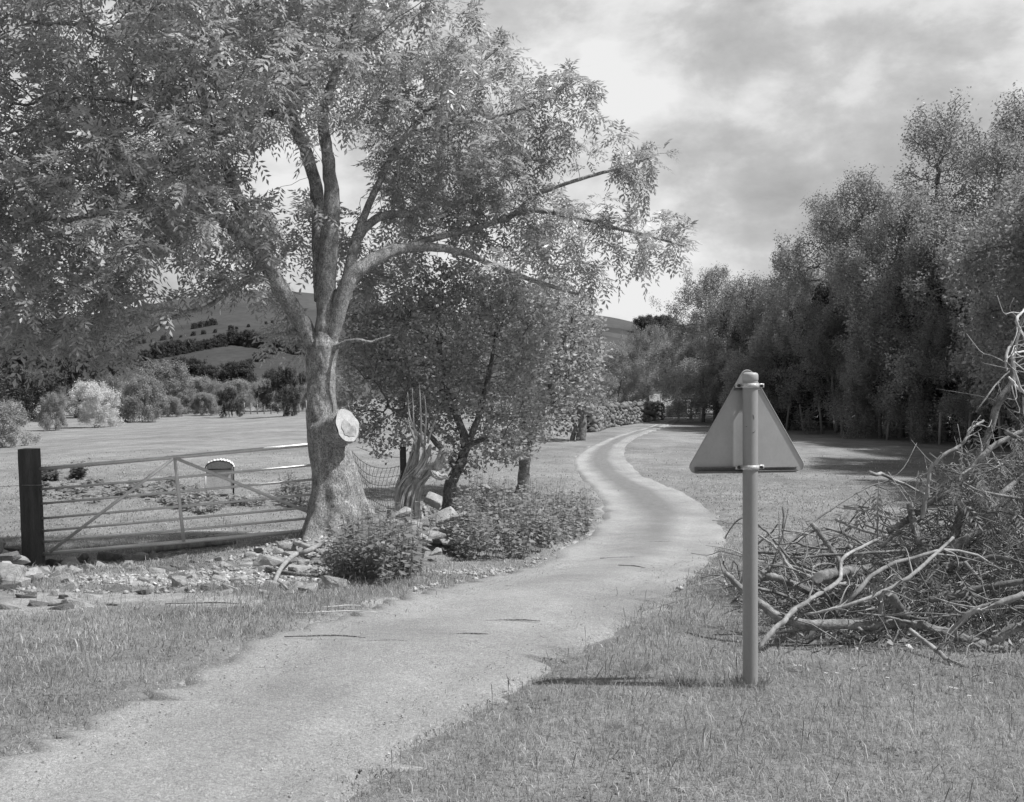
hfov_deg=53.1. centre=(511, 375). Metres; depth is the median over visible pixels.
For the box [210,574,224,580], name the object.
stone
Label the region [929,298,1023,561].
cut branch
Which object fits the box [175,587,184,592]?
stone
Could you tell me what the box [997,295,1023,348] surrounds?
cut branch
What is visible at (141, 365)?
bush
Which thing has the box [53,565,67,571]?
stone
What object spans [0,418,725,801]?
track
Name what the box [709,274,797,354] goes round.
tree
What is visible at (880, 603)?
cut branch
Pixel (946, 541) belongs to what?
cut branch
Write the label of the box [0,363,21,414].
tree
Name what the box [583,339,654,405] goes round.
tree
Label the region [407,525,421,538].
stone
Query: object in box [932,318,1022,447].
tree
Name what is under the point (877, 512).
dead stalk
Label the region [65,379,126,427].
tree
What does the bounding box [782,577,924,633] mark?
cut branch
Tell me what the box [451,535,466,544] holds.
stone
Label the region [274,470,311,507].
weed clump
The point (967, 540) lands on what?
cut branch
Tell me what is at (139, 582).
stone
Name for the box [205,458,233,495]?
livestock feeder
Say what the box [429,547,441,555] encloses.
stone
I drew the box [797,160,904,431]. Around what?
tree
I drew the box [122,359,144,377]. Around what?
bush
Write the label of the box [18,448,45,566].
gate post
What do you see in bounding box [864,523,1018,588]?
cut branch
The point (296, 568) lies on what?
stone
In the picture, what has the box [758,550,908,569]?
cut branch
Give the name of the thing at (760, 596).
cut branch
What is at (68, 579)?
stone
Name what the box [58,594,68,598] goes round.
stone
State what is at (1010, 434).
cut branch
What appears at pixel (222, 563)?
stone
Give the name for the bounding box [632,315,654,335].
bush
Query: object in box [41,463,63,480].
weed clump
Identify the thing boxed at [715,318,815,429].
tree
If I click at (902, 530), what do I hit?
cut branch
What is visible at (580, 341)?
hawthorn tree
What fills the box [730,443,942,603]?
cut branch
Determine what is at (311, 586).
stone
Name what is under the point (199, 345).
bush
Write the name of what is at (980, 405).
cut branch
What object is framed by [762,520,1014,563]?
cut branch
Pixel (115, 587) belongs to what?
stone
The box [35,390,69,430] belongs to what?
tree
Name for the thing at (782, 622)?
cut branch
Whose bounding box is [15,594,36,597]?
stone
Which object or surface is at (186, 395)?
tree
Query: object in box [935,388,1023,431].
cut branch
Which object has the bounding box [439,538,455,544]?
stone
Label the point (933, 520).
cut branch
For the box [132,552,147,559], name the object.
stone
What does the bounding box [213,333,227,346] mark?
bush
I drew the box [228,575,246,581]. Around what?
stone
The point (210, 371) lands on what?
bush
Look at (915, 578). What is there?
cut branch
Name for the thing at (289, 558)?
fallen branch
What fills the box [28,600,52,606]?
stone
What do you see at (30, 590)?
stone
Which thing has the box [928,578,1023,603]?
cut branch
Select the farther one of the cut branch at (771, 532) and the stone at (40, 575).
the stone at (40, 575)
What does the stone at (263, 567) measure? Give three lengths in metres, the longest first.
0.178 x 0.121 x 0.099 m
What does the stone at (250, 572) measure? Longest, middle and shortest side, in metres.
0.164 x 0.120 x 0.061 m
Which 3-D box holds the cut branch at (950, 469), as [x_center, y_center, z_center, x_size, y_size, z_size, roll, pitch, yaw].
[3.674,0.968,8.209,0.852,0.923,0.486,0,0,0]
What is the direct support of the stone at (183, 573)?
on the ground at (72, 439)
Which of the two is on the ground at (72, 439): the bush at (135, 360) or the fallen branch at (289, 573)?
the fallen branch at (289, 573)
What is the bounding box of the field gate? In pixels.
[39,443,311,555]
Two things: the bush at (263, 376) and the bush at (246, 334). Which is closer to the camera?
the bush at (263, 376)
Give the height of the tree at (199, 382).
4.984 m
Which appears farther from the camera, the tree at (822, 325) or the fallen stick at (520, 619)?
the tree at (822, 325)
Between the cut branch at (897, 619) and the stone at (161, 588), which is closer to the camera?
the cut branch at (897, 619)
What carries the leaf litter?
on the ground at (72, 439)
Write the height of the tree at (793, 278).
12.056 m
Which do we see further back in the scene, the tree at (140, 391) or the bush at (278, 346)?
the bush at (278, 346)
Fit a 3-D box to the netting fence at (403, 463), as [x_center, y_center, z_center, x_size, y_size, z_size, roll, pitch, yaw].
[-1.799,1.542,14.397,0.980,1.116,0.175,0,0,-40]
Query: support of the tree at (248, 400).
on the ground at (72, 439)
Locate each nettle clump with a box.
[317,501,434,585]
[428,501,465,527]
[437,470,595,560]
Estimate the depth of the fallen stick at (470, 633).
6.43 m
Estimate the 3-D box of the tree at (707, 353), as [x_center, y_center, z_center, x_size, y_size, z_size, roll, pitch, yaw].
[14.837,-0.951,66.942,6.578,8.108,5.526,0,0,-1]
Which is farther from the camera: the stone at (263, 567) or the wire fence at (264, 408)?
the wire fence at (264, 408)
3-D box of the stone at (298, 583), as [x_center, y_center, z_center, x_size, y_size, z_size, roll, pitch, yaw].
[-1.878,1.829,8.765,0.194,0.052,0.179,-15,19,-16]
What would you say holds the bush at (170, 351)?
on the hills
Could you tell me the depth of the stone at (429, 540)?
12.06 m
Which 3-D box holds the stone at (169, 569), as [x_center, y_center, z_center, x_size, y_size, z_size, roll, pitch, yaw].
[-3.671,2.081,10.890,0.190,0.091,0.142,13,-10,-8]
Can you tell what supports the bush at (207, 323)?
on the hills
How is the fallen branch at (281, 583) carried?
on the ground at (72, 439)
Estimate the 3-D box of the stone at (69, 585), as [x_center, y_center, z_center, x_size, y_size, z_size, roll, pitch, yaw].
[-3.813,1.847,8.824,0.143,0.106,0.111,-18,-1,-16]
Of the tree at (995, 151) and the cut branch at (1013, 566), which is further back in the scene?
the tree at (995, 151)
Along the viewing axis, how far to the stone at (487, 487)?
18.56 m
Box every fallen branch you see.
[262,565,318,576]
[269,575,288,589]
[274,539,327,580]
[293,540,318,552]
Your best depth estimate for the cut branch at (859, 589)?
6.40 m
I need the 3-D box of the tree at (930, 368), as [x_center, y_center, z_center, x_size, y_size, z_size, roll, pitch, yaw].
[16.811,0.153,40.065,4.418,5.484,5.258,0,0,-43]
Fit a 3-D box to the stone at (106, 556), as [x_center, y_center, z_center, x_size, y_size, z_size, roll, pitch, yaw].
[-5.418,2.455,13.787,0.306,0.143,0.206,1,-9,16]
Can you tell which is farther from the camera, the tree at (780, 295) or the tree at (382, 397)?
the tree at (382, 397)
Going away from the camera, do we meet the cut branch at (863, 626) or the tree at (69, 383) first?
the cut branch at (863, 626)
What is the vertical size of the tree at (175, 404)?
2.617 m
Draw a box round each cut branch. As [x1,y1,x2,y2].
[657,577,924,624]
[692,518,868,583]
[692,550,856,583]
[705,523,864,590]
[712,506,803,579]
[724,571,1006,648]
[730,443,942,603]
[758,501,925,585]
[758,510,841,600]
[758,511,864,618]
[758,525,909,649]
[758,548,911,612]
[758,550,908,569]
[758,587,1003,626]
[761,518,904,561]
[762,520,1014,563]
[763,556,896,598]
[765,519,841,618]
[769,541,921,610]
[775,602,1023,636]
[781,507,906,582]
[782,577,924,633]
[784,522,851,601]
[790,499,941,556]
[790,543,933,596]
[790,564,1006,617]
[797,544,1017,605]
[797,600,978,650]
[806,536,953,614]
[813,555,954,583]
[826,597,1023,638]
[835,495,994,579]
[836,502,942,544]
[844,505,968,583]
[845,548,1014,611]
[846,493,1018,531]
[848,544,1019,588]
[854,584,955,636]
[857,600,958,642]
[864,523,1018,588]
[868,470,1000,529]
[876,471,990,566]
[876,521,1012,564]
[879,530,969,600]
[880,424,1003,548]
[886,456,992,557]
[886,472,1012,558]
[886,589,928,640]
[892,559,1003,601]
[900,533,1021,569]
[904,464,1022,515]
[904,475,1016,594]
[907,503,931,585]
[907,563,1019,638]
[908,624,987,666]
[909,454,1017,527]
[911,440,1023,500]
[913,567,1003,613]
[919,415,991,519]
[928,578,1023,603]
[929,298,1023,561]
[930,436,1013,534]
[930,534,1023,625]
[933,589,1023,649]
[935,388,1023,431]
[938,468,1023,554]
[941,538,1023,626]
[947,647,1021,677]
[952,407,1023,490]
[963,561,1023,618]
[964,568,1023,644]
[967,334,1023,372]
[975,363,1023,411]
[981,362,1023,372]
[989,526,1018,551]
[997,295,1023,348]
[1004,430,1023,443]
[1007,376,1023,399]
[1008,545,1023,574]
[1010,348,1023,392]
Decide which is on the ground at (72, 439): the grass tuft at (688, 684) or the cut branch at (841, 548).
the grass tuft at (688, 684)
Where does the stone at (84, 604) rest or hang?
on the ground at (72, 439)
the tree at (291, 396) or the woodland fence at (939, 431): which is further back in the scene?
the tree at (291, 396)
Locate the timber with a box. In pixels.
[141,539,235,552]
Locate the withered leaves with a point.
(980, 498)
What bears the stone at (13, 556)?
on the stone at (23, 560)
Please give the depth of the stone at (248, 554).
11.99 m
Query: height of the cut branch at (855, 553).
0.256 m
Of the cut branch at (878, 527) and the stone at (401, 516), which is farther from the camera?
the stone at (401, 516)
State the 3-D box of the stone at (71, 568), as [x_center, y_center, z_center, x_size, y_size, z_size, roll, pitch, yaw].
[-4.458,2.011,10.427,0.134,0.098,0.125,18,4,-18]
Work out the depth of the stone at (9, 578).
8.93 m
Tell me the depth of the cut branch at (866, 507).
8.39 m
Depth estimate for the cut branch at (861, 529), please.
7.87 m
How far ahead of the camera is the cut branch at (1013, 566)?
6.48 m
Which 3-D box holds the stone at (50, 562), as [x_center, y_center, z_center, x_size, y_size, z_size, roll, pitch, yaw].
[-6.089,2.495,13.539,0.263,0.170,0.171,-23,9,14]
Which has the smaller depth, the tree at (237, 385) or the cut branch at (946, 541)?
the cut branch at (946, 541)
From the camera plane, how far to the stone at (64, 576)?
9.47 m
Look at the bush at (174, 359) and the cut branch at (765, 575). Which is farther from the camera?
the bush at (174, 359)
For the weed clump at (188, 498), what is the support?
on the ground at (72, 439)
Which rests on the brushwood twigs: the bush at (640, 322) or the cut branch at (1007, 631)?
the cut branch at (1007, 631)
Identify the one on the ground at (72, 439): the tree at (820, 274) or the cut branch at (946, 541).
the tree at (820, 274)
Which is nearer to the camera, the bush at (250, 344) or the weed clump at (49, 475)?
the weed clump at (49, 475)
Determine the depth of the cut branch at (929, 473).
6.79 m
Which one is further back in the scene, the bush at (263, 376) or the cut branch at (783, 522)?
the bush at (263, 376)
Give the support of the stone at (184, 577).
on the ground at (72, 439)
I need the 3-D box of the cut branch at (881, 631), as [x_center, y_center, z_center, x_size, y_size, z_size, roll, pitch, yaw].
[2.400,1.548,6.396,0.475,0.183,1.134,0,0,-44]
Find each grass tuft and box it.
[617,658,654,673]
[663,673,703,692]
[728,673,773,689]
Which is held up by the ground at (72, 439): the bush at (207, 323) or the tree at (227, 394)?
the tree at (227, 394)
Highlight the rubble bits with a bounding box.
[5,534,734,593]
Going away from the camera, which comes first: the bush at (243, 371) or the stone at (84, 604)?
the stone at (84, 604)
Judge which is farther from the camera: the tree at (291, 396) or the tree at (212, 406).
the tree at (212, 406)
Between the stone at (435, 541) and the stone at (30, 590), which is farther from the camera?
the stone at (435, 541)
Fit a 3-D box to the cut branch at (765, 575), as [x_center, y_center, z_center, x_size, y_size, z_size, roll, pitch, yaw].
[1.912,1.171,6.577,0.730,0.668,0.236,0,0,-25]
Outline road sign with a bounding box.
[689,370,803,687]
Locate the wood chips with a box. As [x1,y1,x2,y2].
[1,536,535,590]
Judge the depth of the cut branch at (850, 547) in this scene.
7.38 m
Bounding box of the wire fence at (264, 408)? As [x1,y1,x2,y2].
[206,400,306,413]
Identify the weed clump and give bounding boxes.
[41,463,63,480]
[42,475,199,505]
[68,458,91,479]
[173,484,267,514]
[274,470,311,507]
[758,531,840,574]
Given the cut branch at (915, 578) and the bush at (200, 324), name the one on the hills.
the bush at (200, 324)
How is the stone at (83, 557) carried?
on the ground at (72, 439)
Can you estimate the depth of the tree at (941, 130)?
44.81 m
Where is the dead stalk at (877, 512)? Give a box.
[876,481,878,537]
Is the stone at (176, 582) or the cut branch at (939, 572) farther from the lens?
the stone at (176, 582)
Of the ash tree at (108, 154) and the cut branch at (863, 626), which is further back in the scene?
the ash tree at (108, 154)
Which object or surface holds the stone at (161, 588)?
on the ground at (72, 439)
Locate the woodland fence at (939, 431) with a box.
[690,403,1017,451]
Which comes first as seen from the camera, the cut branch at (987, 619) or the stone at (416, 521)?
the cut branch at (987, 619)
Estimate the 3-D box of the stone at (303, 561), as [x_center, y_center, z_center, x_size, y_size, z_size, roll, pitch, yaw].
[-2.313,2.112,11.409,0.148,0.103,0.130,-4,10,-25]
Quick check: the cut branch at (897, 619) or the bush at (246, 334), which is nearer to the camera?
the cut branch at (897, 619)
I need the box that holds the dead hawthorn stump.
[394,382,453,519]
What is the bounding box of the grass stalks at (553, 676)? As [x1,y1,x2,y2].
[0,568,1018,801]
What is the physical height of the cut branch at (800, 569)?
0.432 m
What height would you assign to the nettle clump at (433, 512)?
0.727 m
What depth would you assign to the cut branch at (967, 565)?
6.51 m
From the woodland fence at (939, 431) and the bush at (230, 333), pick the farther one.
the bush at (230, 333)
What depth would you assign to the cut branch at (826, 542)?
6.87 m
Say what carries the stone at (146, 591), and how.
on the ground at (72, 439)
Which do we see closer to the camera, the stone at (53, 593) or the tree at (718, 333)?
the stone at (53, 593)
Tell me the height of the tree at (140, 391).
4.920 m
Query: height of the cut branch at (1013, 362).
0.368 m
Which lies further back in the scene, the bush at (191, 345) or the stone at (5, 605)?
the bush at (191, 345)
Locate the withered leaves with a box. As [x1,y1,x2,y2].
[830,426,1023,662]
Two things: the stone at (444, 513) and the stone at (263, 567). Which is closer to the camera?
the stone at (263, 567)
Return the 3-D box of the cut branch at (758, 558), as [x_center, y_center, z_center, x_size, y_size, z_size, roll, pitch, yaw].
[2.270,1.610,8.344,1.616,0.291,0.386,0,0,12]
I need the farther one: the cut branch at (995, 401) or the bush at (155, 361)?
the bush at (155, 361)
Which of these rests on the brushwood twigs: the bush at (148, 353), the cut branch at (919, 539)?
the cut branch at (919, 539)
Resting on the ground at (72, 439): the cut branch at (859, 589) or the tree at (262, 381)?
the tree at (262, 381)
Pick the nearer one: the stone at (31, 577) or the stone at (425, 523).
the stone at (31, 577)
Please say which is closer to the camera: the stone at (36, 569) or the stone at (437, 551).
the stone at (36, 569)
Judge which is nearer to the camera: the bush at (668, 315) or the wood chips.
the wood chips
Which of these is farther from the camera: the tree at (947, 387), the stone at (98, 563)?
the tree at (947, 387)
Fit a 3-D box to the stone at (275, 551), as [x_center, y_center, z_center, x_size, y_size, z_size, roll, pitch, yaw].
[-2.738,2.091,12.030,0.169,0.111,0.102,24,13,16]
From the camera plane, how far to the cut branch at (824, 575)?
6.48 m
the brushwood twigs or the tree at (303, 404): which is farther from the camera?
the tree at (303, 404)
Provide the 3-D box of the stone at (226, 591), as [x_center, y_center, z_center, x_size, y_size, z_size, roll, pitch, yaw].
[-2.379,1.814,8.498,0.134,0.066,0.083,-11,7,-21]
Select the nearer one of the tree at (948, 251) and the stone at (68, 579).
the stone at (68, 579)
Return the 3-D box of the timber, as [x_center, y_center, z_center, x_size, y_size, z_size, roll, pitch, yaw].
[-4.586,2.420,14.564,1.291,0.148,0.128,0,0,-28]
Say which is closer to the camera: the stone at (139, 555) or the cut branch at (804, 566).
the cut branch at (804, 566)
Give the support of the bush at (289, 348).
on the hills
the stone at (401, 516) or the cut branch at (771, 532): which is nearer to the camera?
the cut branch at (771, 532)
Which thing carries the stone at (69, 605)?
on the ground at (72, 439)
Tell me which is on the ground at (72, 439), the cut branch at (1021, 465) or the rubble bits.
the rubble bits
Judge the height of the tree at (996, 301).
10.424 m
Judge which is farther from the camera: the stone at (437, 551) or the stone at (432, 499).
the stone at (432, 499)
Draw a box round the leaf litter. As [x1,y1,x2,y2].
[717,525,1023,651]
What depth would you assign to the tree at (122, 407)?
91.94 m
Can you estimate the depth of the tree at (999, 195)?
30.03 m
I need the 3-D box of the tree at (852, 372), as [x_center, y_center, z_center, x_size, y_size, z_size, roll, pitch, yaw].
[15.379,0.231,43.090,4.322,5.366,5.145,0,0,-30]
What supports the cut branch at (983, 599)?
in the brushwood twigs
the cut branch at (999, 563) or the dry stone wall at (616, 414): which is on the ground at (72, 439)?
the dry stone wall at (616, 414)
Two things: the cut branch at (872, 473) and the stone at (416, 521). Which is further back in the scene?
the stone at (416, 521)
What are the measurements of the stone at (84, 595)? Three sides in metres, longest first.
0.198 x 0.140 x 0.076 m
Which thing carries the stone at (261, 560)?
on the ground at (72, 439)
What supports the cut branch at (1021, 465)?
in the brushwood twigs
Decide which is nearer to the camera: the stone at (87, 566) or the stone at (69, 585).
the stone at (69, 585)
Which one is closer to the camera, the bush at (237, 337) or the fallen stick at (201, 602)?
the fallen stick at (201, 602)
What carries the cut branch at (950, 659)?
attached to the cut branch at (915, 634)
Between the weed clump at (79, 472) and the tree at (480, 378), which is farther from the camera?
the tree at (480, 378)
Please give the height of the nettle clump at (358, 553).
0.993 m
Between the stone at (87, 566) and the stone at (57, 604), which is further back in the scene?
the stone at (87, 566)
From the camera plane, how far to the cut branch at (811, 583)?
7.71 m
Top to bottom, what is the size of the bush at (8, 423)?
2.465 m
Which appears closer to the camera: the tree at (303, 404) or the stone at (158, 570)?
the stone at (158, 570)
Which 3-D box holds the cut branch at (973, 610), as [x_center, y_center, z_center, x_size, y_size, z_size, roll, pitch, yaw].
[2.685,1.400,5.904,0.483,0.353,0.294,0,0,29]
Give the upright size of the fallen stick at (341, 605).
0.013 m
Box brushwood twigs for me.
[685,417,1023,652]
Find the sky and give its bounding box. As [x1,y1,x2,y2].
[0,0,1023,334]
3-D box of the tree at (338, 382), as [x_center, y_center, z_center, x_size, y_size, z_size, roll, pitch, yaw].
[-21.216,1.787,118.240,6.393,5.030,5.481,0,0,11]
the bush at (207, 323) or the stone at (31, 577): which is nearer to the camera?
the stone at (31, 577)
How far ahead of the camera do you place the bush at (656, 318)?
464.12 m
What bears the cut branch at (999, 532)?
on the ground at (72, 439)
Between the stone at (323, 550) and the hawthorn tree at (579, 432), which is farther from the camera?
the hawthorn tree at (579, 432)
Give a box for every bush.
[101,357,122,378]
[111,363,130,378]
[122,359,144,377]
[138,349,152,360]
[138,351,145,360]
[138,361,156,375]
[146,358,164,368]
[149,341,168,358]
[160,340,176,356]
[169,338,188,354]
[169,355,186,379]
[177,355,207,380]
[184,338,197,352]
[190,323,197,328]
[191,340,203,350]
[196,363,219,380]
[197,321,204,327]
[201,338,213,348]
[204,320,210,326]
[209,317,217,325]
[210,336,221,347]
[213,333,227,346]
[214,360,242,384]
[226,329,238,344]
[227,360,257,384]
[233,333,243,344]
[235,329,254,346]
[245,358,253,365]
[247,332,260,347]
[252,352,262,361]
[255,335,268,347]
[261,367,278,379]
[273,338,285,350]
[283,339,295,353]
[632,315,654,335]
[643,315,659,332]
[654,314,666,332]
[654,314,672,331]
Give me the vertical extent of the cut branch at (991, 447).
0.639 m
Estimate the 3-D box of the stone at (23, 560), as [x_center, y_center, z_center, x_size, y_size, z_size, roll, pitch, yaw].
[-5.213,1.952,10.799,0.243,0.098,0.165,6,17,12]
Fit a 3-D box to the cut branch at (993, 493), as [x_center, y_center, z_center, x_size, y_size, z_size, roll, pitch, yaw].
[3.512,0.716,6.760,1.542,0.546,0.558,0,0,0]
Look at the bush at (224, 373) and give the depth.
234.01 m
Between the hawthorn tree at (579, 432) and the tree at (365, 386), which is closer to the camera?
the hawthorn tree at (579, 432)
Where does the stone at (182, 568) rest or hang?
on the ground at (72, 439)
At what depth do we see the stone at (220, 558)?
11.95 m
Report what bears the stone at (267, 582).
on the ground at (72, 439)
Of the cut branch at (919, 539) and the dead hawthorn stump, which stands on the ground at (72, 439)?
the dead hawthorn stump
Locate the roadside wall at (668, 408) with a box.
[663,405,686,416]
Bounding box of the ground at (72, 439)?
[0,393,1023,801]
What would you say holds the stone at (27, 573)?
on the ground at (72, 439)
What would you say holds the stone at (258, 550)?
on the ground at (72, 439)
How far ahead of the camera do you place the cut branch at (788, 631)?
6.19 m
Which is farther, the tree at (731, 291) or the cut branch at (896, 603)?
the tree at (731, 291)
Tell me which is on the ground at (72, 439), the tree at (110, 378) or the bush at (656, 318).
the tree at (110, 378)
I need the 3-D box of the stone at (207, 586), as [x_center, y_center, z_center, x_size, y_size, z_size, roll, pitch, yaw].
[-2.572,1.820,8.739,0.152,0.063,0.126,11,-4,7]
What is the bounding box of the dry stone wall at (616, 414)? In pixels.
[584,400,664,431]
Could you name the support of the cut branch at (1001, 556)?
on the brushwood twigs
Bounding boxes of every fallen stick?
[165,602,240,603]
[284,634,364,637]
[292,610,371,613]
[321,605,360,607]
[454,633,487,633]
[500,619,538,620]
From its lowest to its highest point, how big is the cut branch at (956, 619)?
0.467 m
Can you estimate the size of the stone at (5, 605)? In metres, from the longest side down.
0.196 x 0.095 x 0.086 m
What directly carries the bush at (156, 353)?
on the hills
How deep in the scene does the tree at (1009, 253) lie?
28.79 m
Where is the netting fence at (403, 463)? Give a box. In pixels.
[352,447,413,514]
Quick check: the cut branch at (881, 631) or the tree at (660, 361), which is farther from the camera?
the tree at (660, 361)
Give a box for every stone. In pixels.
[0,541,5,553]
[0,551,21,562]
[0,562,26,577]
[0,583,16,590]
[0,602,22,609]
[2,573,30,586]
[4,546,20,551]
[12,555,29,564]
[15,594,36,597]
[20,611,32,615]
[24,575,33,582]
[24,589,36,592]
[25,571,36,575]
[26,566,41,573]
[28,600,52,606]
[34,573,44,580]
[39,566,50,574]
[45,559,61,566]
[47,589,58,595]
[47,602,61,605]
[48,570,61,577]
[48,573,69,580]
[48,602,73,609]
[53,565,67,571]
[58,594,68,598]
[60,556,81,566]
[60,582,78,588]
[61,577,75,582]
[62,597,80,607]
[68,565,81,574]
[77,553,88,562]
[78,564,94,569]
[78,593,102,598]
[80,602,94,606]
[86,576,98,580]
[89,559,104,564]
[95,561,105,566]
[97,551,121,561]
[106,584,130,592]
[122,560,133,565]
[130,580,147,585]
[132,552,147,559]
[135,589,150,594]
[138,576,153,582]
[148,550,159,557]
[148,567,165,572]
[148,573,162,578]
[151,586,165,591]
[158,566,175,571]
[168,571,185,578]
[171,576,185,580]
[171,578,187,586]
[175,553,187,560]
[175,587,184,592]
[179,566,188,570]
[186,574,198,578]
[200,583,219,590]
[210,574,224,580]
[212,571,224,575]
[214,556,225,560]
[217,589,232,593]
[220,561,232,566]
[221,583,238,592]
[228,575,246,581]
[239,562,252,565]
[243,551,255,558]
[243,571,256,573]
[252,554,284,566]
[253,548,263,552]
[258,565,273,571]
[263,580,279,586]
[272,547,283,554]
[276,541,297,550]
[288,564,312,571]
[291,581,302,589]
[297,559,309,564]
[297,583,317,592]
[320,549,330,555]
[320,575,346,586]
[387,503,394,517]
[394,507,410,516]
[396,514,408,521]
[405,520,422,530]
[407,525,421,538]
[417,517,429,530]
[417,533,431,544]
[423,491,441,509]
[427,527,447,543]
[427,530,446,539]
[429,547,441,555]
[435,506,458,524]
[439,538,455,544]
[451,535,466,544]
[481,484,489,492]
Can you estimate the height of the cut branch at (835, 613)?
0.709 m
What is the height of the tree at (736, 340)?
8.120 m
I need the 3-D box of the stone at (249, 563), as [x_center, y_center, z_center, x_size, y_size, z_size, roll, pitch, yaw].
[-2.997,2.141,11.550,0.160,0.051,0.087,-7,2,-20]
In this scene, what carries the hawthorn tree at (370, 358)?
on the ground at (72, 439)
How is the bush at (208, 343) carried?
on the hills
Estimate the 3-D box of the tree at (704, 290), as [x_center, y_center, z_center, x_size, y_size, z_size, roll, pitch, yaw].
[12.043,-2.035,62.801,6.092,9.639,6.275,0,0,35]
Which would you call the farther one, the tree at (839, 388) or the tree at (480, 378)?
the tree at (480, 378)
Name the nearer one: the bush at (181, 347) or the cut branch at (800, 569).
the cut branch at (800, 569)
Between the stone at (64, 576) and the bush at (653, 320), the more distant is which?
the bush at (653, 320)
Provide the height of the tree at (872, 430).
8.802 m
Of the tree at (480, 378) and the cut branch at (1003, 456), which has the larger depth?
the tree at (480, 378)
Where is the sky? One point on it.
(765, 103)
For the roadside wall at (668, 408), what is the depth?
67.16 m
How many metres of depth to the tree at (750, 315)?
56.41 m
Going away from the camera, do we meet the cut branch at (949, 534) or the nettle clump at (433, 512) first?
the cut branch at (949, 534)
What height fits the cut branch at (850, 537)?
0.583 m
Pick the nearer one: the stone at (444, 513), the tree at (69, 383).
the stone at (444, 513)
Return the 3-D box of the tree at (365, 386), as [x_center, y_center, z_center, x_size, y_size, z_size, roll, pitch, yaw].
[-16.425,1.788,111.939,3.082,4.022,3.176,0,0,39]
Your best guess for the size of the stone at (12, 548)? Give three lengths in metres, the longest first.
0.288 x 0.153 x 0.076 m
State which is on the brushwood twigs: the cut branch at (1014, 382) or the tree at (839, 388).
the cut branch at (1014, 382)
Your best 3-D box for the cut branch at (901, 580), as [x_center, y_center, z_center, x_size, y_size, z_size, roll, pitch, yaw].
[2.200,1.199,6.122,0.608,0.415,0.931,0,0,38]
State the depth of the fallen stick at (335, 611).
7.41 m
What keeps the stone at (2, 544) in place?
on the ground at (72, 439)
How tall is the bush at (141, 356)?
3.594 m
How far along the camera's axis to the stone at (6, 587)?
8.59 m
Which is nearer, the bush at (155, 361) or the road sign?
the road sign
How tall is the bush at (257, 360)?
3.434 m
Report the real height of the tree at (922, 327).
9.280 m
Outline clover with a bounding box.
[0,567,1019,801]
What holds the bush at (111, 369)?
on the hills
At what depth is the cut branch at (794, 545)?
8.75 m
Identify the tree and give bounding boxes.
[0,0,702,540]
[0,336,75,419]
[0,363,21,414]
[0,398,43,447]
[26,354,110,418]
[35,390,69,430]
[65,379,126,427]
[77,372,124,409]
[113,373,172,422]
[113,395,127,422]
[115,367,138,394]
[136,358,199,413]
[158,395,187,416]
[169,388,196,413]
[181,374,221,410]
[189,391,221,415]
[201,378,228,407]
[216,387,243,417]
[217,378,252,410]
[241,381,265,412]
[251,365,306,415]
[252,376,290,410]
[287,375,306,409]
[303,371,359,408]
[335,250,564,520]
[350,375,376,406]
[374,376,397,404]
[459,263,613,496]
[466,361,493,396]
[532,310,620,440]
[559,362,602,407]
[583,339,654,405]
[618,322,678,400]
[645,310,714,414]
[649,262,746,418]
[659,333,743,421]
[681,269,800,409]
[692,319,725,393]
[698,292,794,418]
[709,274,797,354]
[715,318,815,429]
[726,288,817,422]
[745,189,892,428]
[745,236,818,423]
[762,279,870,429]
[772,292,876,433]
[780,295,818,422]
[784,261,827,298]
[792,266,905,429]
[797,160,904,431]
[817,178,973,437]
[821,317,933,438]
[829,275,948,433]
[842,86,993,435]
[849,186,1020,443]
[869,269,1001,440]
[870,271,950,431]
[873,309,992,443]
[880,266,1010,435]
[911,119,1023,440]
[931,169,1023,447]
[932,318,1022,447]
[940,159,1023,435]
[964,80,1023,209]
[968,209,1023,445]
[986,180,1023,236]
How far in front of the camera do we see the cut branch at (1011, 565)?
6.53 m
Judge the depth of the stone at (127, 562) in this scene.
12.12 m
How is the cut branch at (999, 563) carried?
in the brushwood twigs
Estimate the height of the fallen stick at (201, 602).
0.012 m
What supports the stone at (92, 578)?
on the ground at (72, 439)
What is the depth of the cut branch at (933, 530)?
7.21 m
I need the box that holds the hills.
[2,290,707,401]
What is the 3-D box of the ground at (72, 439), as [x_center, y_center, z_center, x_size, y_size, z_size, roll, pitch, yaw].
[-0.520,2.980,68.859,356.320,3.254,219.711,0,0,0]
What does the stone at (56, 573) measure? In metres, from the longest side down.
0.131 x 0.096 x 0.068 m
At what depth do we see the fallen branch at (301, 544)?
11.91 m
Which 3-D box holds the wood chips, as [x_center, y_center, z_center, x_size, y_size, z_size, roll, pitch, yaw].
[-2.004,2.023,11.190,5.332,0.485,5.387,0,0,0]
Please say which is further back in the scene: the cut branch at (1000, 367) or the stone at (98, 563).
the stone at (98, 563)
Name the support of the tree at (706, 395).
on the ground at (72, 439)
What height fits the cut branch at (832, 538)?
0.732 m
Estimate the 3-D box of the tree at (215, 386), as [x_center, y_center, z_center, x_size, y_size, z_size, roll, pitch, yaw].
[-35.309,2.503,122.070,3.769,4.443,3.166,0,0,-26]
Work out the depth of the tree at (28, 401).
93.98 m
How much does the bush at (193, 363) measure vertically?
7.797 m
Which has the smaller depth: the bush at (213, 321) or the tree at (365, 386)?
the tree at (365, 386)
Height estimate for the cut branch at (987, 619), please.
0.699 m
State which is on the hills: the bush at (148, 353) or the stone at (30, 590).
the bush at (148, 353)

